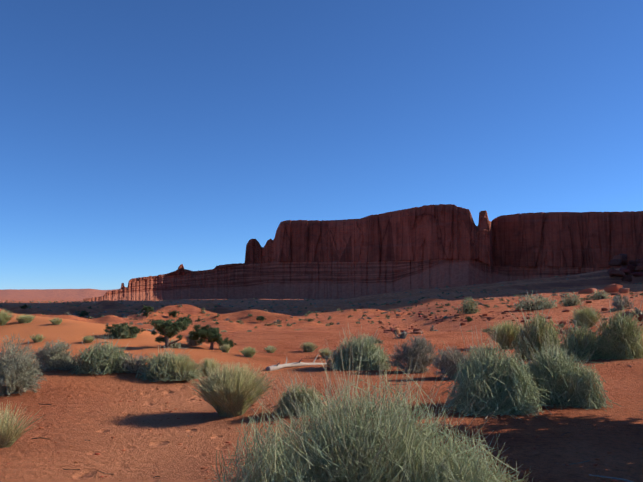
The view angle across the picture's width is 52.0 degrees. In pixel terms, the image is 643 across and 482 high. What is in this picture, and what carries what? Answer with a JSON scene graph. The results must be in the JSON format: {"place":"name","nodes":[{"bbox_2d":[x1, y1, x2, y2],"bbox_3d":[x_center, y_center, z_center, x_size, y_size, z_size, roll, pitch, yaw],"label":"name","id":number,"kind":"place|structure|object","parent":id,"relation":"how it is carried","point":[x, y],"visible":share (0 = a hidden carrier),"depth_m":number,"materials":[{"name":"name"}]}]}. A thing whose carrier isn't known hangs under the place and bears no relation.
{"place":"outdoors","nodes":[
{"label":"outdoors","id":0,"kind":"place"},
{"bbox_2d":[0,309,14,325],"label":"shrub","id":1,"kind":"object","parent":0,"point":[5,317],"depth_m":21.67,"materials":[{"name":"green plant"}]},
{"bbox_2d":[15,314,35,322],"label":"shrub","id":2,"kind":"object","parent":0,"point":[22,318],"depth_m":21.96,"materials":[{"name":"green plant"}]},
{"bbox_2d":[30,334,43,342],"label":"shrub","id":3,"kind":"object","parent":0,"point":[36,338],"depth_m":18.39,"materials":[{"name":"green plant"}]},
{"bbox_2d":[50,318,62,324],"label":"shrub","id":4,"kind":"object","parent":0,"point":[57,321],"depth_m":21.45,"materials":[{"name":"green plant"}]},
{"bbox_2d":[82,335,95,342],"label":"shrub","id":5,"kind":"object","parent":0,"point":[87,339],"depth_m":18.35,"materials":[{"name":"green plant"}]},
{"bbox_2d":[219,344,230,352],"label":"shrub","id":6,"kind":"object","parent":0,"point":[226,348],"depth_m":17.62,"materials":[{"name":"green plant"}]},
{"bbox_2d":[239,346,256,357],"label":"shrub","id":7,"kind":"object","parent":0,"point":[249,352],"depth_m":16.84,"materials":[{"name":"green plant"}]},
{"bbox_2d":[264,346,276,352],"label":"shrub","id":8,"kind":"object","parent":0,"point":[269,349],"depth_m":20.20,"materials":[{"name":"green plant"}]},
{"bbox_2d":[0,268,642,481],"bbox_3d":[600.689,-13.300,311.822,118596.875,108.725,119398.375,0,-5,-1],"label":"ground","id":9,"kind":"structure","parent":0,"point":[145,447],"depth_m":12.25,"materials":[{"name":"sand"}]},
{"bbox_2d":[0,400,45,447],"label":"grass","id":10,"kind":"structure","parent":9,"relation":"on","point":[8,436],"depth_m":8.15,"materials":[{"name":"beige plant"}]},
{"bbox_2d":[0,334,46,396],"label":"sagebrush","id":11,"kind":"object","parent":9,"relation":"on","point":[18,371],"visible":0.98,"depth_m":11.46,"materials":[{"name":"grey plant"}]},
{"bbox_2d":[33,337,76,371],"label":"sagebrush","id":12,"kind":"object","parent":9,"relation":"on","point":[51,358],"visible":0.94,"depth_m":13.88,"materials":[{"name":"grey plant"}]},
{"bbox_2d":[77,310,89,316],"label":"juniper","id":13,"kind":"object","parent":9,"relation":"on","point":[83,313],"visible":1,"depth_m":215.60,"materials":[{"name":"green plant"}]},
{"bbox_2d":[68,333,130,374],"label":"shrub","id":14,"kind":"object","parent":9,"relation":"on","point":[105,359],"visible":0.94,"depth_m":13.72,"materials":[{"name":"green plant"}]},
{"bbox_2d":[104,322,138,334],"bbox_3d":[-5.912,2.636,19.461,1.033,0.493,0.932,0,-5,-1],"label":"juniper","id":15,"kind":"object","parent":9,"relation":"on","point":[124,324],"visible":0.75,"depth_m":19.29,"materials":[{"name":"green plant"}]},
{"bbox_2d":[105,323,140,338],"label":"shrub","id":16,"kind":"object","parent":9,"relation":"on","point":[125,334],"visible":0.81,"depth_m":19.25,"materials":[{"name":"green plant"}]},
{"bbox_2d":[119,351,148,372],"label":"shrub","id":17,"kind":"object","parent":9,"relation":"on","point":[134,364],"visible":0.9,"depth_m":13.85,"materials":[{"name":"grey plant"}]},
{"bbox_2d":[129,326,144,336],"bbox_3d":[-5.560,2.719,19.571,0.598,0.374,0.528,0,-5,-1],"label":"juniper","id":18,"kind":"object","parent":9,"relation":"on","point":[136,330],"visible":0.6,"depth_m":19.48,"materials":[{"name":"green plant"}]},
{"bbox_2d":[140,305,153,316],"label":"juniper","id":19,"kind":"object","parent":9,"relation":"on","point":[148,309],"visible":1,"depth_m":185.06,"materials":[{"name":"green plant"}]},
{"bbox_2d":[148,316,190,347],"bbox_3d":[-4.115,2.469,17.636,1.118,0.892,1.224,0,-5,-1],"label":"juniper","id":20,"kind":"object","parent":9,"relation":"on","point":[168,329],"visible":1,"depth_m":17.61,"materials":[{"name":"green plant"}]},
{"bbox_2d":[167,310,179,317],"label":"juniper","id":21,"kind":"object","parent":9,"relation":"on","point":[173,314],"visible":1,"depth_m":191.02,"materials":[{"name":"green plant"}]},
{"bbox_2d":[135,345,212,381],"bbox_3d":[-3.163,2.521,13.864,1.708,0.766,1.337,0,-5,-1],"label":"shrub","id":22,"kind":"object","parent":9,"relation":"on","point":[154,371],"visible":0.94,"depth_m":13.57,"materials":[{"name":"green plant"}]},
{"bbox_2d":[163,338,186,348],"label":"shrub","id":23,"kind":"object","parent":9,"relation":"on","point":[176,345],"visible":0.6,"depth_m":17.83,"materials":[{"name":"plant"}]},
{"bbox_2d":[158,354,200,380],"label":"shrub","id":24,"kind":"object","parent":9,"relation":"on","point":[182,365],"depth_m":13.60,"materials":[{"name":"green plant"}]},
{"bbox_2d":[186,333,202,345],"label":"dead shrub","id":25,"kind":"object","parent":9,"relation":"on","point":[192,342],"visible":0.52,"depth_m":18.89,"materials":[{"name":"plant"}]},
{"bbox_2d":[189,324,226,349],"bbox_3d":[-3.232,2.711,18.528,1.010,0.795,1.064,-3,-6,31],"label":"juniper","id":26,"kind":"object","parent":9,"relation":"on","point":[212,335],"visible":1,"depth_m":18.44,"materials":[{"name":"green plant"}]},
{"bbox_2d":[196,357,222,375],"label":"shrub","id":27,"kind":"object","parent":9,"relation":"on","point":[206,363],"depth_m":14.34,"materials":[{"name":"green plant"}]},
{"bbox_2d":[218,337,235,348],"bbox_3d":[-2.801,3.017,19.101,0.556,0.452,0.529,5,-7,-43],"label":"juniper","id":28,"kind":"object","parent":9,"relation":"on","point":[230,343],"visible":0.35,"depth_m":19.00,"materials":[{"name":"green plant"}]},
{"bbox_2d":[186,362,275,416],"bbox_3d":[-1.431,2.315,10.373,1.461,0.860,1.548,0,-5,-1],"label":"grass clump","id":29,"kind":"object","parent":9,"relation":"on","point":[221,394],"visible":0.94,"depth_m":10.15,"materials":[{"name":"plant"}]},
{"bbox_2d":[256,316,265,322],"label":"juniper","id":30,"kind":"object","parent":9,"relation":"on","point":[260,318],"visible":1,"depth_m":156.31,"materials":[{"name":"green plant"}]},
{"bbox_2d":[260,374,325,417],"bbox_3d":[-0.386,2.372,10.069,1.057,0.632,0.929,2,-5,-24],"label":"shrub","id":31,"kind":"object","parent":9,"relation":"on","point":[299,396],"visible":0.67,"depth_m":9.96,"materials":[{"name":"green plant"}]},
{"bbox_2d":[266,354,326,370],"bbox_3d":[-0.579,3.018,16.357,0.337,0.289,2.257,-4,-6,39],"label":"fallen limb","id":32,"kind":"object","parent":9,"relation":"on","point":[281,366],"visible":0.88,"depth_m":16.15,"materials":[{"name":"grey wood"}]},
{"bbox_2d":[300,341,317,351],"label":"shrub","id":33,"kind":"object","parent":9,"relation":"on","point":[308,347],"depth_m":20.81,"materials":[{"name":"green plant"}]},
{"bbox_2d":[0,270,642,327],"bbox_3d":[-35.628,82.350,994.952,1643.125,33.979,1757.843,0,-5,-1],"label":"desert scrub","id":34,"kind":"object","parent":9,"relation":"on","point":[330,317],"visible":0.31,"depth_m":201.08,"materials":[{"name":"green plant"}]},
{"bbox_2d":[4,333,642,481],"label":"pebbles","id":35,"kind":"object","parent":9,"relation":"on","point":[339,414],"visible":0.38,"depth_m":9.08,"materials":[{"name":"orange stone"}]},
{"bbox_2d":[32,365,642,481],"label":"sticks","id":36,"kind":"object","parent":9,"relation":"on","point":[626,480],"visible":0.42,"depth_m":7.28,"materials":[{"name":"wood"}]},
{"bbox_2d":[322,325,391,370],"bbox_3d":[0.942,2.595,16.092,1.560,1.173,1.749,4,-7,-42],"label":"shrub","id":37,"kind":"object","parent":9,"relation":"on","point":[376,358],"visible":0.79,"depth_m":15.85,"materials":[{"name":"green plant"}]},
{"bbox_2d":[83,204,642,300],"bbox_3d":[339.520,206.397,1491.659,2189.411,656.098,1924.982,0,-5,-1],"label":"mesa","id":38,"kind":"structure","parent":9,"relation":"on","point":[434,246],"depth_m":1770.92,"materials":[{"name":"stone"}]},
{"bbox_2d":[208,339,532,481],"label":"shrub","id":39,"kind":"object","parent":9,"relation":"on","point":[334,452],"visible":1,"depth_m":4.59,"materials":[{"name":"green plant"}]},
{"bbox_2d":[147,307,642,338],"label":"dead brush","id":40,"kind":"object","parent":9,"relation":"on","point":[403,335],"visible":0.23,"depth_m":28.96,"materials":[{"name":"plant"}]},
{"bbox_2d":[387,332,439,372],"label":"dead shrub","id":41,"kind":"object","parent":9,"relation":"on","point":[416,351],"visible":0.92,"depth_m":15.09,"materials":[{"name":"grey plant"}]},
{"bbox_2d":[221,306,618,343],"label":"scrub shrubs","id":42,"kind":"object","parent":9,"relation":"on","point":[381,341],"visible":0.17,"depth_m":34.18,"materials":[{"name":"green plant"}]},
{"bbox_2d":[432,346,472,380],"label":"dead shrub","id":43,"kind":"object","parent":9,"relation":"on","point":[443,364],"visible":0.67,"depth_m":13.48,"materials":[{"name":"grey plant"}]},
{"bbox_2d":[457,297,481,313],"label":"shrub","id":44,"kind":"object","parent":9,"relation":"on","point":[468,308],"visible":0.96,"depth_m":118.89,"materials":[{"name":"green plant"}]},
{"bbox_2d":[436,322,551,419],"bbox_3d":[2.632,1.942,10.177,1.733,1.420,1.625,0,-5,-1],"label":"shrub","id":45,"kind":"object","parent":9,"relation":"on","point":[498,386],"visible":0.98,"depth_m":9.88,"materials":[{"name":"green plant"}]},
{"bbox_2d":[359,284,642,333],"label":"slope boulders","id":46,"kind":"object","parent":9,"relation":"on","point":[607,289],"visible":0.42,"depth_m":116.73,"materials":[{"name":"brown stone"}]},
{"bbox_2d":[483,320,523,348],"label":"shrub","id":47,"kind":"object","parent":9,"relation":"on","point":[508,330],"depth_m":22.42,"materials":[{"name":"green plant"}]},
{"bbox_2d":[466,316,579,331],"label":"rocks","id":48,"kind":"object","parent":9,"relation":"on","point":[561,325],"depth_m":28.70,"materials":[{"name":"brown stone"}]},
{"bbox_2d":[512,292,556,309],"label":"shrub","id":49,"kind":"object","parent":9,"relation":"on","point":[535,304],"visible":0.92,"depth_m":116.73,"materials":[{"name":"green plant"}]},
{"bbox_2d":[509,303,562,359],"bbox_3d":[6.086,2.555,18.628,1.870,1.578,1.531,0,-5,-1],"label":"shrub","id":50,"kind":"object","parent":9,"relation":"on","point":[536,334],"visible":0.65,"depth_m":18.45,"materials":[{"name":"green plant"}]},
{"bbox_2d":[509,327,619,411],"bbox_3d":[3.820,2.038,10.790,1.926,1.257,1.399,-1,-5,9],"label":"shrub","id":51,"kind":"object","parent":9,"relation":"on","point":[566,383],"visible":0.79,"depth_m":10.44,"materials":[{"name":"green plant"}]},
{"bbox_2d":[558,292,582,305],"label":"shrub","id":52,"kind":"object","parent":9,"relation":"on","point":[571,301],"visible":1,"depth_m":119.13,"materials":[{"name":"green plant"}]},
{"bbox_2d":[549,312,606,361],"bbox_3d":[6.787,2.494,17.186,1.562,1.334,1.614,0,-5,-1],"label":"shrub","id":53,"kind":"object","parent":9,"relation":"on","point":[577,341],"visible":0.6,"depth_m":17.01,"materials":[{"name":"green plant"}]},
{"bbox_2d":[568,305,603,327],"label":"shrub","id":54,"kind":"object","parent":9,"relation":"on","point":[581,317],"depth_m":27.05,"materials":[{"name":"green plant"}]},
{"bbox_2d":[588,290,610,299],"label":"shrub","id":55,"kind":"object","parent":9,"relation":"on","point":[599,295],"visible":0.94,"depth_m":146.81,"materials":[{"name":"green plant"}]},
{"bbox_2d":[586,297,642,359],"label":"shrub","id":56,"kind":"object","parent":9,"relation":"on","point":[622,336],"visible":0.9,"depth_m":16.69,"materials":[{"name":"green plant"}]},
{"bbox_2d":[611,295,632,309],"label":"shrub","id":57,"kind":"object","parent":9,"relation":"on","point":[616,304],"visible":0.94,"depth_m":95.92,"materials":[{"name":"grey plant"}]},
{"bbox_2d":[607,254,642,281],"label":"crest outcrop","id":58,"kind":"object","parent":9,"relation":"on","point":[626,271],"visible":0.98,"depth_m":398.07,"materials":[{"name":"brown stone"}]},
{"bbox_2d":[0,0,642,289],"label":"sky","id":59,"kind":"structure","parent":0,"point":[139,138],"materials":[{"name":"blue"}]},
{"bbox_2d":[319,348,333,357],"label":"shrub","id":60,"kind":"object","parent":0,"point":[322,354],"depth_m":18.70,"materials":[{"name":"green plant"}]}
]}

